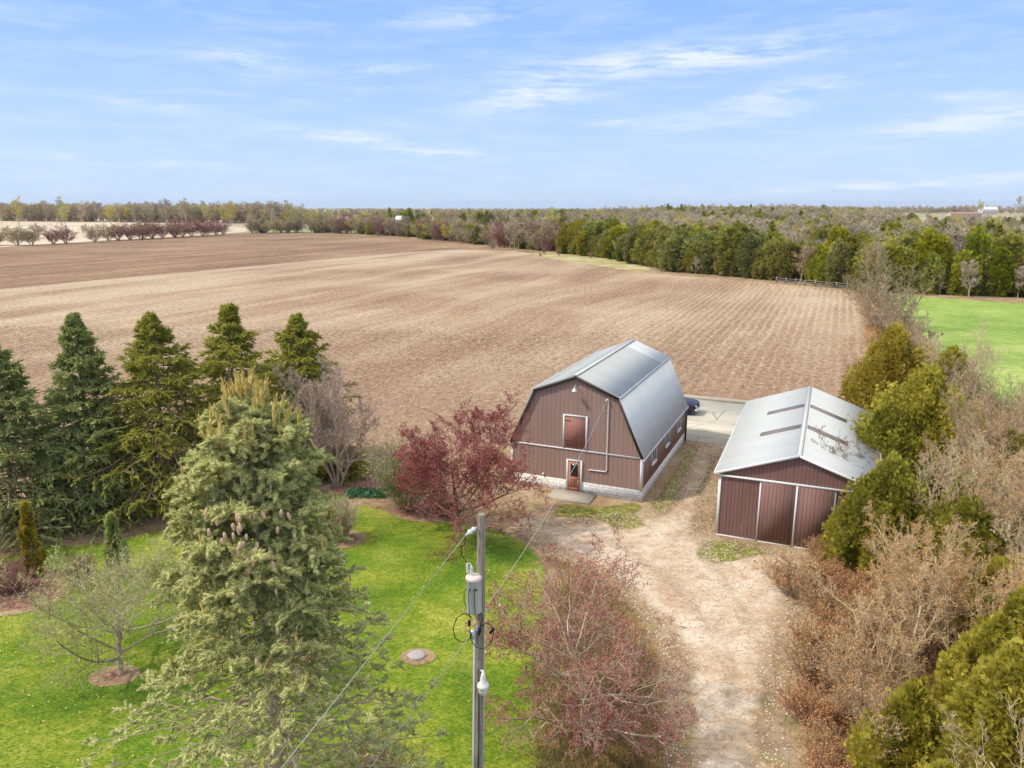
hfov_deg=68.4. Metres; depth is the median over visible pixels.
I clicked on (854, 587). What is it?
thorn bush
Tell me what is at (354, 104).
sky
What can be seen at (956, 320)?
green field
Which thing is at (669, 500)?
grass patch
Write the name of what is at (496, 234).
thorn bush
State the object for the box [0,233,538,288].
tilled field
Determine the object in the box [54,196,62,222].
bare tree
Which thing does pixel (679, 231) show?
cedar tree
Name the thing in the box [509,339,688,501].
barn
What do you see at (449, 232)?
thorn bush
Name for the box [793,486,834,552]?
sliding door
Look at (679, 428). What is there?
window
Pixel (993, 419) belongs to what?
bare tree
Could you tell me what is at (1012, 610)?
cedar tree
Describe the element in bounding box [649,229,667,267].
cedar tree
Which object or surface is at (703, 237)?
cedar tree
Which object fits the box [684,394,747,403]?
kerb
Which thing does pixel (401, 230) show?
thorn bush
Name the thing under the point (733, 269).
cedar tree
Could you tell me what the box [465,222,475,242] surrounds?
cedar tree
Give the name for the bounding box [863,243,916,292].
cedar tree
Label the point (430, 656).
mulch bed
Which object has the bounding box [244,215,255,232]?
bare tree
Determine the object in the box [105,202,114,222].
budding tree
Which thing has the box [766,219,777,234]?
spruce tree
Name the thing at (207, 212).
budding tree
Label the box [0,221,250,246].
pale field
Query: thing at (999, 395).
bare tree
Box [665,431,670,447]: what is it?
window
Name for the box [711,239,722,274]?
cedar tree
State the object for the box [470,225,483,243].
cedar tree
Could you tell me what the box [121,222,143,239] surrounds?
thorn bush
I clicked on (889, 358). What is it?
cedar tree
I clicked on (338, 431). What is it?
bare tree
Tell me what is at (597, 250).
cedar tree
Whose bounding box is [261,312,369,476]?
spruce tree
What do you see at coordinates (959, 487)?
bare tree
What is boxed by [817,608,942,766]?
bare tree
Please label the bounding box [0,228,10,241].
thorn bush
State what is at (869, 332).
dry weeds
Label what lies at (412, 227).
budding tree
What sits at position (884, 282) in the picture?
bare tree
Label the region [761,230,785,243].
cedar tree
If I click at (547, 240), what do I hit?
thorn bush
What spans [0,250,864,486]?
stubble field
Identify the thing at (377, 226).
thorn bush
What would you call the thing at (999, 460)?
bare tree
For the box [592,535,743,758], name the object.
wheel track
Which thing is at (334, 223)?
thorn bush
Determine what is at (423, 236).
cedar tree
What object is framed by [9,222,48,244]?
thorn bush
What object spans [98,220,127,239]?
thorn bush
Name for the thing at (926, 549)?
bare tree
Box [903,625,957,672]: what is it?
thorn bush
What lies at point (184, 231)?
thorn bush
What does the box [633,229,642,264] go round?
cedar tree
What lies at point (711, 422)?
concrete yard
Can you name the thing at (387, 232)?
thorn bush
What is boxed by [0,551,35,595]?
brown shrub
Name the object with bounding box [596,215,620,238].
cedar tree
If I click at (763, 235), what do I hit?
cedar tree
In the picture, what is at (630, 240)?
cedar tree
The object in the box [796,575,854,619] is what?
thorn bush
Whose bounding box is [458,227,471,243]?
thorn bush
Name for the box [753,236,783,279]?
cedar tree
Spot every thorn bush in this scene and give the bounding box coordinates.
[0,225,31,245]
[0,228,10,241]
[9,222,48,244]
[42,225,70,243]
[50,223,78,243]
[77,223,107,241]
[97,224,118,240]
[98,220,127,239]
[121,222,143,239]
[124,220,155,239]
[131,220,155,238]
[132,219,163,238]
[153,220,177,237]
[162,219,190,237]
[164,219,188,236]
[168,216,195,236]
[181,220,200,235]
[188,215,215,235]
[206,219,224,234]
[213,220,232,234]
[243,220,259,231]
[257,219,272,232]
[274,221,287,232]
[279,218,294,231]
[282,220,294,232]
[303,219,315,231]
[315,219,330,232]
[327,219,342,232]
[332,213,347,232]
[336,214,356,233]
[352,220,364,233]
[366,218,383,234]
[379,224,393,235]
[388,220,403,235]
[399,224,410,236]
[418,215,434,234]
[430,215,450,240]
[440,221,453,240]
[451,227,463,242]
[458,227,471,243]
[476,227,489,244]
[486,223,509,246]
[488,238,496,249]
[492,226,511,246]
[504,225,525,244]
[523,222,553,244]
[524,227,550,250]
[533,226,556,250]
[540,244,547,253]
[544,225,563,248]
[547,219,569,230]
[751,544,823,596]
[771,673,853,732]
[772,735,864,767]
[780,628,856,689]
[786,611,833,650]
[787,713,857,767]
[790,552,846,587]
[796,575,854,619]
[800,532,833,560]
[817,669,897,732]
[827,563,891,612]
[835,662,894,700]
[842,608,908,653]
[862,293,882,302]
[870,320,906,334]
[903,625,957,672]
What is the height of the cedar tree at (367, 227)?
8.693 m
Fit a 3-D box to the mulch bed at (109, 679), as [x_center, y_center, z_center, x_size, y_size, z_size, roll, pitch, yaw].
[-15.205,11.147,28.826,1.916,0.001,1.414,0,13,0]
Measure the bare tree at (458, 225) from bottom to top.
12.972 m
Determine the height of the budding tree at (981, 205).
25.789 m
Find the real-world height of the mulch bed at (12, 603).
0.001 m
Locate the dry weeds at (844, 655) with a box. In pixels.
[795,406,1023,766]
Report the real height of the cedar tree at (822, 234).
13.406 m
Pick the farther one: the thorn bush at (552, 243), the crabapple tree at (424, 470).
the thorn bush at (552, 243)
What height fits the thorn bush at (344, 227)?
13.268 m
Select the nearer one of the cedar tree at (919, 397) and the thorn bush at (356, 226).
the cedar tree at (919, 397)
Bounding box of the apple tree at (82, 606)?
[0,525,241,692]
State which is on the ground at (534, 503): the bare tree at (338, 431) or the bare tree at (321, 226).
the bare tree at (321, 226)
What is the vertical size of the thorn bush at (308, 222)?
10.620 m
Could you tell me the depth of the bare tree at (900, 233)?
172.48 m
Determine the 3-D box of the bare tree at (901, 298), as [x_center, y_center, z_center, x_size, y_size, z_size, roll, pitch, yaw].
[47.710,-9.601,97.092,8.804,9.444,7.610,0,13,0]
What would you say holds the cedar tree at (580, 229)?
on the rough grass strip
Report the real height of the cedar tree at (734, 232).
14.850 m
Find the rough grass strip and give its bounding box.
[531,252,649,271]
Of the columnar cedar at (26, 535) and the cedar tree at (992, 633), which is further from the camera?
the columnar cedar at (26, 535)
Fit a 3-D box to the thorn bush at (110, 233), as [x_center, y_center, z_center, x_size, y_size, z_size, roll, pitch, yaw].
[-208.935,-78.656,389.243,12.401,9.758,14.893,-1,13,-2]
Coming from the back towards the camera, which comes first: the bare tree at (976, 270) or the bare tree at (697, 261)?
the bare tree at (697, 261)
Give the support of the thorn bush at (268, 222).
on the ground at (534, 503)
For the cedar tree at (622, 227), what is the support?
on the rough grass strip
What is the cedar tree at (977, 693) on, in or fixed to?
on the ground at (534, 503)
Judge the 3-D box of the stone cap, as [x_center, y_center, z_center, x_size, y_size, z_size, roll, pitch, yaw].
[-3.797,10.826,30.082,0.711,0.168,0.664,-7,15,-28]
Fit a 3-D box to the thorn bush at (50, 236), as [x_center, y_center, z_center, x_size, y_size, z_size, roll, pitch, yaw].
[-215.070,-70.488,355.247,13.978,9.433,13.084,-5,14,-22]
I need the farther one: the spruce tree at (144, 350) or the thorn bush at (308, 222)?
the thorn bush at (308, 222)
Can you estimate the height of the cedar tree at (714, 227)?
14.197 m
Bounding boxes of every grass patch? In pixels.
[555,503,642,528]
[652,446,697,511]
[697,541,763,561]
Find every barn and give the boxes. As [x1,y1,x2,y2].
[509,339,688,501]
[946,212,981,217]
[978,207,997,213]
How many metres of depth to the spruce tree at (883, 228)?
200.55 m
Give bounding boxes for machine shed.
[714,386,881,552]
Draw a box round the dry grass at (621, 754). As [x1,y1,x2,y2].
[523,555,671,767]
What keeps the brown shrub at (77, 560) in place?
on the lawn at (63, 754)
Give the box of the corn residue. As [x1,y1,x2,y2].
[0,326,850,449]
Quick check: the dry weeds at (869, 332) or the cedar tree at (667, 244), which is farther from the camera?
the cedar tree at (667, 244)
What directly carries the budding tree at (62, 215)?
on the pale field at (69, 224)
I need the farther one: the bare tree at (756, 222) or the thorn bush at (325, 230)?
the thorn bush at (325, 230)
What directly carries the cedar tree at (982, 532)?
on the ground at (534, 503)
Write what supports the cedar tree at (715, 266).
on the ground at (534, 503)
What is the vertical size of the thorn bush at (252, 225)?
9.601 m
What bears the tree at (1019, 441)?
on the ground at (534, 503)
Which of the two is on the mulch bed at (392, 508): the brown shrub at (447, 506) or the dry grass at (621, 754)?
the brown shrub at (447, 506)
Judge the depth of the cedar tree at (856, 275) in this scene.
159.76 m
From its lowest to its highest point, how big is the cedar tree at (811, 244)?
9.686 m
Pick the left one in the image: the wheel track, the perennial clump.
the perennial clump
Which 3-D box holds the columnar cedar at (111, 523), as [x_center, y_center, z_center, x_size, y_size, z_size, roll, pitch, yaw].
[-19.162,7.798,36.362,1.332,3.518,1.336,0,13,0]
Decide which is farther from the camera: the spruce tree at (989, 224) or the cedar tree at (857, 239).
the spruce tree at (989, 224)
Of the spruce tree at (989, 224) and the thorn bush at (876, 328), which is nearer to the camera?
the thorn bush at (876, 328)
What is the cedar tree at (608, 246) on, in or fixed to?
on the rough grass strip
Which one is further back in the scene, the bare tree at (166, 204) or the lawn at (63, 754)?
the bare tree at (166, 204)
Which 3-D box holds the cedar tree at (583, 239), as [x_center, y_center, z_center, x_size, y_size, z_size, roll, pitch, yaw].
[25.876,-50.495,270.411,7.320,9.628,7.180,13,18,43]
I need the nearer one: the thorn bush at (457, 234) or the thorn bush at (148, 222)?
the thorn bush at (457, 234)
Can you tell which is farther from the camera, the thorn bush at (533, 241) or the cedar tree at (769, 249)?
the thorn bush at (533, 241)
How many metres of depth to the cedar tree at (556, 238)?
283.09 m
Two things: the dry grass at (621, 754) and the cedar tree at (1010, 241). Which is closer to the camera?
the dry grass at (621, 754)
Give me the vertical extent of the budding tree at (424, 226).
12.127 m
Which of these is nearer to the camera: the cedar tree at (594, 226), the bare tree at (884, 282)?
the bare tree at (884, 282)
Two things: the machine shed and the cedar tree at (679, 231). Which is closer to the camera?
the machine shed
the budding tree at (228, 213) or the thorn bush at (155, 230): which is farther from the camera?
the budding tree at (228, 213)
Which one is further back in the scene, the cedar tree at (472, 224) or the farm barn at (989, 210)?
the farm barn at (989, 210)
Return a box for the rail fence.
[776,277,859,288]
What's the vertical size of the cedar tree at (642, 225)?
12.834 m
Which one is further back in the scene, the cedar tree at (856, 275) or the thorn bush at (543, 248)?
the thorn bush at (543, 248)
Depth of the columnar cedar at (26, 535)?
36.10 m
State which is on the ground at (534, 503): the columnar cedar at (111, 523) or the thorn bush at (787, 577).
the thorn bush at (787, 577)
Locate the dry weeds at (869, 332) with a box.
[856,294,938,395]
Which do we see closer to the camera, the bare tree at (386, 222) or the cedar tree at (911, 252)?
the cedar tree at (911, 252)
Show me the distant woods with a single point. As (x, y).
(31, 216)
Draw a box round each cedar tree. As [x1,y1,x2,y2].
[257,218,268,232]
[312,218,323,232]
[357,222,364,233]
[364,221,375,234]
[384,219,392,235]
[402,208,415,223]
[405,222,414,236]
[416,225,421,237]
[419,228,431,238]
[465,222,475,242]
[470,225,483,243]
[516,233,526,248]
[529,229,546,249]
[554,226,567,253]
[557,227,573,253]
[567,232,575,253]
[573,217,585,234]
[573,227,582,254]
[574,220,600,253]
[575,230,591,255]
[586,220,602,234]
[586,233,599,255]
[590,238,598,256]
[593,236,604,257]
[595,226,611,246]
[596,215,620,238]
[600,241,607,257]
[602,226,624,258]
[604,225,627,238]
[614,235,626,260]
[622,229,638,263]
[627,223,639,236]
[629,226,653,264]
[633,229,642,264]
[635,224,645,230]
[639,238,654,265]
[642,218,662,229]
[645,223,670,242]
[647,247,654,266]
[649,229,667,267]
[655,228,685,254]
[657,234,690,271]
[658,231,676,268]
[667,224,684,232]
[680,225,706,257]
[683,226,695,236]
[683,229,720,273]
[683,242,700,272]
[697,240,715,273]
[700,222,722,234]
[709,241,734,275]
[710,219,756,275]
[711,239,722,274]
[729,246,741,276]
[736,231,765,277]
[748,245,766,278]
[752,229,767,244]
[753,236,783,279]
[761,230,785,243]
[766,238,801,280]
[794,240,809,280]
[796,242,818,281]
[801,243,825,283]
[810,221,852,283]
[812,225,830,242]
[814,253,843,284]
[818,450,940,591]
[823,238,852,286]
[837,322,950,409]
[840,252,875,287]
[842,232,875,277]
[843,676,948,767]
[846,360,988,500]
[850,242,890,289]
[851,236,881,265]
[851,399,942,498]
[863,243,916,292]
[881,231,898,243]
[883,246,918,291]
[893,489,1020,612]
[894,228,925,248]
[912,226,956,293]
[913,251,947,294]
[917,758,956,767]
[919,611,1020,742]
[928,635,1023,767]
[930,344,999,437]
[944,249,983,295]
[945,554,1023,639]
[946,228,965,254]
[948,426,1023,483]
[959,225,997,293]
[970,584,1023,639]
[972,251,1008,295]
[982,246,1017,296]
[993,230,1023,296]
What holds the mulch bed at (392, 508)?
on the ground at (534, 503)
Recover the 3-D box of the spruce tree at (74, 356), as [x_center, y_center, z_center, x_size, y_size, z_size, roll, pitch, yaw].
[-24.158,2.794,43.034,9.332,13.978,9.477,-13,18,-43]
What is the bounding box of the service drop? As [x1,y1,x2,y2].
[485,405,604,607]
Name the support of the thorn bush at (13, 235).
on the ground at (534, 503)
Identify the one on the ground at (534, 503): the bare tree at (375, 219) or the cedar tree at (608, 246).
the bare tree at (375, 219)
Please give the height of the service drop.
1.060 m
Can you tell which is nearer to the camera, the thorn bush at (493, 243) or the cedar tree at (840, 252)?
the cedar tree at (840, 252)
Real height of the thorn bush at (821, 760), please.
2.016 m
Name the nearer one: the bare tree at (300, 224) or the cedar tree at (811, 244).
the cedar tree at (811, 244)
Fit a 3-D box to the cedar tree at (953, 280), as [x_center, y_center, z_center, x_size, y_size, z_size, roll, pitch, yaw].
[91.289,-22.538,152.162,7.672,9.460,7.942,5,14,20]
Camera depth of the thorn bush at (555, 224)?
309.15 m
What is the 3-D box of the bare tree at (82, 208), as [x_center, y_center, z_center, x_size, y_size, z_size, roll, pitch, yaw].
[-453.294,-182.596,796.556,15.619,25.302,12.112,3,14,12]
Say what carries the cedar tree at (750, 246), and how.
on the ground at (534, 503)
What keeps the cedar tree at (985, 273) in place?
on the ground at (534, 503)
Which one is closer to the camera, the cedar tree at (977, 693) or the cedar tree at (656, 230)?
the cedar tree at (977, 693)
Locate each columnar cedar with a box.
[16,499,46,574]
[102,512,130,575]
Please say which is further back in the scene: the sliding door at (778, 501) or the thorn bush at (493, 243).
the thorn bush at (493, 243)
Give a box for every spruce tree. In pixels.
[0,346,119,554]
[9,312,178,547]
[53,310,239,529]
[80,365,450,767]
[145,302,325,498]
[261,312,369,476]
[386,207,392,219]
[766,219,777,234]
[878,223,886,233]
[984,218,998,236]
[995,222,1004,235]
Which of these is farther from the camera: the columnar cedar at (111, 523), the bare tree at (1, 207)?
the bare tree at (1, 207)
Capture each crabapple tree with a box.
[391,384,551,563]
[459,517,697,767]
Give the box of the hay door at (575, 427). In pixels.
[563,414,587,450]
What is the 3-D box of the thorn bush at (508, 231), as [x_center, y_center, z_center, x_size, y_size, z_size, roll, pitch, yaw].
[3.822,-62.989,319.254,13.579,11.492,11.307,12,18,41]
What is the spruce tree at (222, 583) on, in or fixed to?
on the lawn at (63, 754)
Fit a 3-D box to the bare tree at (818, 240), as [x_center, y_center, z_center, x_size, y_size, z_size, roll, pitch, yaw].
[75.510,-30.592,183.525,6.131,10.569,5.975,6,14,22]
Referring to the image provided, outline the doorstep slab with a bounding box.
[548,488,595,504]
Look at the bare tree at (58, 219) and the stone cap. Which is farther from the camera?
the bare tree at (58, 219)
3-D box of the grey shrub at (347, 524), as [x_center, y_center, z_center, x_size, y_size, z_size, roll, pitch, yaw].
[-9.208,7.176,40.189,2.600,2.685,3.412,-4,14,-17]
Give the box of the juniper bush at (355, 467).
[314,444,375,485]
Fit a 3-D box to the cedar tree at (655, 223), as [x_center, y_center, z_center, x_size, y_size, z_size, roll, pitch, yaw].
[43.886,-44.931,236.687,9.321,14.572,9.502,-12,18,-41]
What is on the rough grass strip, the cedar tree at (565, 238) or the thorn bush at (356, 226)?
the cedar tree at (565, 238)
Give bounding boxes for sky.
[0,0,1023,208]
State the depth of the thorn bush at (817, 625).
30.54 m
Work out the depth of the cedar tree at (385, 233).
458.52 m
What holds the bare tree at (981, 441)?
on the ground at (534, 503)
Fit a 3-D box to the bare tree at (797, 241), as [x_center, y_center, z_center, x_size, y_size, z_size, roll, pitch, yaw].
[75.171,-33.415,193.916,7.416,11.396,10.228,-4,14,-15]
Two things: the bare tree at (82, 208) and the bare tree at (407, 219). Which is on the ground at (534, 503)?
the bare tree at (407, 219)
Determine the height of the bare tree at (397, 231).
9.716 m
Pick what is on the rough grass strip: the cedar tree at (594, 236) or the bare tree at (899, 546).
the cedar tree at (594, 236)
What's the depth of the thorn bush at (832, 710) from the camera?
25.89 m
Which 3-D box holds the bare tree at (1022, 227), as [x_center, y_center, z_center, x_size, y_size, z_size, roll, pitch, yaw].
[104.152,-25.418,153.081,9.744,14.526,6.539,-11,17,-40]
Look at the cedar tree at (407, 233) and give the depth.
436.47 m
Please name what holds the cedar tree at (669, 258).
on the ground at (534, 503)
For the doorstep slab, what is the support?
on the ground at (534, 503)
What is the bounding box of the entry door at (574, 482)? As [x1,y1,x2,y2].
[566,459,581,491]
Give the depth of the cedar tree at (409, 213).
544.63 m
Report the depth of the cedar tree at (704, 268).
197.44 m
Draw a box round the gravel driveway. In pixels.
[502,442,843,767]
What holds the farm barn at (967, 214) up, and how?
on the ground at (534, 503)
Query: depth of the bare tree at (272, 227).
498.17 m
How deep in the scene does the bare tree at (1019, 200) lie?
1256.22 m
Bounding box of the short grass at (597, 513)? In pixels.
[551,503,644,527]
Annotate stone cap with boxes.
[407,650,426,660]
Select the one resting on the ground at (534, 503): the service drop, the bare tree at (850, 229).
the bare tree at (850, 229)
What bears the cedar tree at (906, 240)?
on the ground at (534, 503)
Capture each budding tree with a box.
[8,195,23,225]
[56,202,68,225]
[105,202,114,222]
[201,202,211,217]
[220,201,238,223]
[344,217,359,233]
[410,219,429,234]
[421,218,445,238]
[441,218,464,241]
[884,227,901,244]
[978,200,984,211]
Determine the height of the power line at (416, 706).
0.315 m
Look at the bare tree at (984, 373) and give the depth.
50.78 m
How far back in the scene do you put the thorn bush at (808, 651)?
28.10 m
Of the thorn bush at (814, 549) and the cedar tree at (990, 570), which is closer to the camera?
the cedar tree at (990, 570)
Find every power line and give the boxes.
[281,535,465,767]
[370,636,469,767]
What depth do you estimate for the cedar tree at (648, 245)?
224.50 m
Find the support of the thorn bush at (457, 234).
on the ground at (534, 503)
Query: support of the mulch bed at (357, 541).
on the lawn at (63, 754)
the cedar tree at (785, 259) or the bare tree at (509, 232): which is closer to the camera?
the cedar tree at (785, 259)
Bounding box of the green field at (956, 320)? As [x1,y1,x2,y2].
[895,294,1023,413]
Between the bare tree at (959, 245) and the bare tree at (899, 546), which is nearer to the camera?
the bare tree at (899, 546)
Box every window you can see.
[651,447,657,465]
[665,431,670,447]
[676,418,681,432]
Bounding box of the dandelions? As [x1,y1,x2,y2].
[0,536,537,767]
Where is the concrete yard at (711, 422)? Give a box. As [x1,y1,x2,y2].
[686,399,744,445]
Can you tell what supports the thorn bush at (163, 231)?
on the ground at (534, 503)
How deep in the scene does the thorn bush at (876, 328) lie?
100.65 m
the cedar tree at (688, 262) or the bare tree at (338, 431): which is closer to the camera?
the bare tree at (338, 431)
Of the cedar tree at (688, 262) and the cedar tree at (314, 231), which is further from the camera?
the cedar tree at (314, 231)
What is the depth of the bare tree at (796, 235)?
200.60 m
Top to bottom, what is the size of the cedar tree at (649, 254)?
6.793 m
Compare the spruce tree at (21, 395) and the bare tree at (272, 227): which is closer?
the spruce tree at (21, 395)
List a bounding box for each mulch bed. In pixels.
[0,562,70,615]
[88,665,140,686]
[322,464,400,495]
[333,530,367,548]
[368,504,462,521]
[399,648,435,664]
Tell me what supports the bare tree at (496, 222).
on the ground at (534, 503)
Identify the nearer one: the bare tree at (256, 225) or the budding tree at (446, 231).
the budding tree at (446, 231)
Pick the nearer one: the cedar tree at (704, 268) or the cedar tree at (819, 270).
the cedar tree at (819, 270)
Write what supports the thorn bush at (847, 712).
on the ground at (534, 503)
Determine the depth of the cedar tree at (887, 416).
43.73 m
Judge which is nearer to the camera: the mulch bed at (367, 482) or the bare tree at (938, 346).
the mulch bed at (367, 482)
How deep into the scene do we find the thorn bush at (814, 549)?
38.05 m
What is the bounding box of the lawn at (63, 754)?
[0,491,602,767]
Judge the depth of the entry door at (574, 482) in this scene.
47.13 m
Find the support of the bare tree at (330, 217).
on the ground at (534, 503)
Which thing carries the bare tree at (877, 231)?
on the ground at (534, 503)
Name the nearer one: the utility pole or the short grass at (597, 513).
the utility pole
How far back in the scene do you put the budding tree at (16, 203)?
682.61 m
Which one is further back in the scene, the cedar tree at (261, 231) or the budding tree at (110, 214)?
the budding tree at (110, 214)
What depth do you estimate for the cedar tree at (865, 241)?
164.51 m
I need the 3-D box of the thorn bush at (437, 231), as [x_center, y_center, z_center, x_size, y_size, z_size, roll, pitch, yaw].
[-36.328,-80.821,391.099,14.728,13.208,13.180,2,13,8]
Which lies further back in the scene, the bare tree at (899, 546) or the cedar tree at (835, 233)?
the cedar tree at (835, 233)
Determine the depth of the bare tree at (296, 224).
505.08 m
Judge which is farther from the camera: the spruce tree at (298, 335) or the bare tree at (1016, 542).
the spruce tree at (298, 335)
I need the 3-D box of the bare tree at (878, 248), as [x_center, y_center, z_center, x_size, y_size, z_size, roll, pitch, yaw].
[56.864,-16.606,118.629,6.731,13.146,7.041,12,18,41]
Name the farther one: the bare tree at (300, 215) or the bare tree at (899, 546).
the bare tree at (300, 215)
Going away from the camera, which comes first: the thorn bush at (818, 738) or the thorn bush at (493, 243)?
the thorn bush at (818, 738)
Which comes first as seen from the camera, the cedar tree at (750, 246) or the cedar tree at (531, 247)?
the cedar tree at (750, 246)
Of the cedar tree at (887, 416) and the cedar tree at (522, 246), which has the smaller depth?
the cedar tree at (887, 416)
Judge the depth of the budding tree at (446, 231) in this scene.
379.69 m
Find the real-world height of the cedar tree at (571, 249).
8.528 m
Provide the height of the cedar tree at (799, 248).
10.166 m
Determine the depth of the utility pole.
20.44 m
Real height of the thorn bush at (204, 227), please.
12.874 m
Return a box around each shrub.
[0,521,18,555]
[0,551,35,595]
[51,543,100,586]
[319,491,361,537]
[320,705,431,767]
[358,426,448,511]
[417,486,464,516]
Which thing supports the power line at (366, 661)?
attached to the utility pole
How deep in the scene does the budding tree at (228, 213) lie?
725.77 m
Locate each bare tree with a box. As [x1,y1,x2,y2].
[0,202,6,224]
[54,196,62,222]
[54,209,65,225]
[77,201,88,222]
[159,198,171,218]
[179,198,188,221]
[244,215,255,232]
[251,218,261,230]
[270,220,281,231]
[272,354,384,486]
[289,207,303,219]
[289,219,303,232]
[293,216,307,232]
[314,220,326,232]
[328,214,337,227]
[329,219,342,233]
[348,214,356,232]
[371,213,379,234]
[372,216,380,233]
[383,217,398,235]
[392,221,406,235]
[400,216,411,226]
[424,219,440,239]
[448,217,464,241]
[488,217,503,245]
[489,223,501,240]
[503,220,518,247]
[690,256,701,270]
[746,218,761,232]
[777,223,794,240]
[786,227,808,242]
[793,234,822,245]
[793,243,815,282]
[794,560,956,706]
[812,425,882,475]
[812,579,939,672]
[813,238,826,244]
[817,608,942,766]
[841,259,935,319]
[846,222,871,236]
[851,273,924,334]
[856,238,900,309]
[860,498,985,648]
[860,514,1023,652]
[871,300,944,354]
[875,227,896,239]
[880,327,939,357]
[894,228,924,241]
[907,436,1023,554]
[910,317,1018,378]
[921,433,1023,557]
[924,347,1023,440]
[925,429,1023,496]
[926,341,1023,438]
[929,267,945,294]
[934,380,1023,495]
[936,468,1023,553]
[939,691,1023,767]
[941,220,967,254]
[941,226,970,243]
[952,428,1023,517]
[958,259,980,296]
[963,371,1023,434]
[969,396,1023,456]
[990,509,1023,590]
[1013,195,1023,213]
[1014,223,1023,236]
[1014,266,1023,297]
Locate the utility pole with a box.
[453,513,494,767]
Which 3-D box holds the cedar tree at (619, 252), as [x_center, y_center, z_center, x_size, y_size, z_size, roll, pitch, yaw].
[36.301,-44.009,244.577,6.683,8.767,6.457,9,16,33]
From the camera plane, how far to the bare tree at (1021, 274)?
146.94 m
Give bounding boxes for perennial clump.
[344,486,389,498]
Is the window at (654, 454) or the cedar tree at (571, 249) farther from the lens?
the cedar tree at (571, 249)
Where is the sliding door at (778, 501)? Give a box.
[757,482,798,546]
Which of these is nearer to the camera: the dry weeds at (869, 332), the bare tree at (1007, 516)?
the bare tree at (1007, 516)
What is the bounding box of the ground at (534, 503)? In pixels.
[0,209,1023,767]
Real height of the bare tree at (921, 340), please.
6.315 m
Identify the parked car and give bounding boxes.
[685,397,700,413]
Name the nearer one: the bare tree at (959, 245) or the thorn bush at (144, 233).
the bare tree at (959, 245)
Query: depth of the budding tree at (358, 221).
489.08 m
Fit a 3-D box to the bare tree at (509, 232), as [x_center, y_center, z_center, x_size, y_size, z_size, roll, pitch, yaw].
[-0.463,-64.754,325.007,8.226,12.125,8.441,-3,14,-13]
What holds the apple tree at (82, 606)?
on the lawn at (63, 754)
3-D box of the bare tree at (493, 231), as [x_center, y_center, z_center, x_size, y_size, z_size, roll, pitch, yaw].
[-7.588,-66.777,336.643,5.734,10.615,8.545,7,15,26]
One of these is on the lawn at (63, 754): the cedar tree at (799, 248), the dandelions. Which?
the dandelions
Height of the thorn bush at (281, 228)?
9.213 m
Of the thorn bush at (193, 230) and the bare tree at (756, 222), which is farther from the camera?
the thorn bush at (193, 230)
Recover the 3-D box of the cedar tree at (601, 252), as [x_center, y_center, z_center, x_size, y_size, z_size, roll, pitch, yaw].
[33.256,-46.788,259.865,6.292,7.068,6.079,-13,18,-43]
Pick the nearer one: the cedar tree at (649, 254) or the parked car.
the parked car
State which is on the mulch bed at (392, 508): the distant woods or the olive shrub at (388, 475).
the olive shrub at (388, 475)
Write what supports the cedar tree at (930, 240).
on the ground at (534, 503)
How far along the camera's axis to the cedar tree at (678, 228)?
219.99 m
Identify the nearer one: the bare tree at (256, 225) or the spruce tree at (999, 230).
the spruce tree at (999, 230)
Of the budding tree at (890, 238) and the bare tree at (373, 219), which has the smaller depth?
the budding tree at (890, 238)
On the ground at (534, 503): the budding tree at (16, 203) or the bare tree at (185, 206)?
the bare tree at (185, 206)
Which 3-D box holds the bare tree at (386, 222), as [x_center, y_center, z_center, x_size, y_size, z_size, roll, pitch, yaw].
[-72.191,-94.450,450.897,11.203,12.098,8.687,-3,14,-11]
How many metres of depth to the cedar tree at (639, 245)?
227.83 m
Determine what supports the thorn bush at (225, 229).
on the ground at (534, 503)
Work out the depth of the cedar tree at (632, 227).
247.53 m
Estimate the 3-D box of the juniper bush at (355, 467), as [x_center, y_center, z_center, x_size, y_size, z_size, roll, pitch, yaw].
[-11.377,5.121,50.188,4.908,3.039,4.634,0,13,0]
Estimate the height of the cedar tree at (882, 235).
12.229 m
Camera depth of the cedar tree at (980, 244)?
150.54 m
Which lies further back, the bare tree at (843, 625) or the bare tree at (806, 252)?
the bare tree at (806, 252)
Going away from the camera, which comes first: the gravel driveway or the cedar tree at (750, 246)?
the gravel driveway
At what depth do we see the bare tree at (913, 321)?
82.89 m
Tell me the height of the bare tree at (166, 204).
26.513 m
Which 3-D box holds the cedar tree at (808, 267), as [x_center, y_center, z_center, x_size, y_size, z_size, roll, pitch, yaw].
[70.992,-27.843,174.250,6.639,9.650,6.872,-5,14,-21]
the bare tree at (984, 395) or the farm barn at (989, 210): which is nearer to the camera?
the bare tree at (984, 395)
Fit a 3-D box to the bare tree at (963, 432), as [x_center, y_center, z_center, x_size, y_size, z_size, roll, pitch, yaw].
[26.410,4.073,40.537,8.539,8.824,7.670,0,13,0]
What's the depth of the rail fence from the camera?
168.58 m
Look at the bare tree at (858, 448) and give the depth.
41.32 m
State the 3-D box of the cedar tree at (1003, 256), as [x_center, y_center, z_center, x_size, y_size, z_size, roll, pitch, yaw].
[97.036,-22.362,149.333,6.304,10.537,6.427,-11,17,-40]
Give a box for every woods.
[0,209,292,222]
[283,205,1014,248]
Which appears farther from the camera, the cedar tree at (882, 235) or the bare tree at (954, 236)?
the cedar tree at (882, 235)

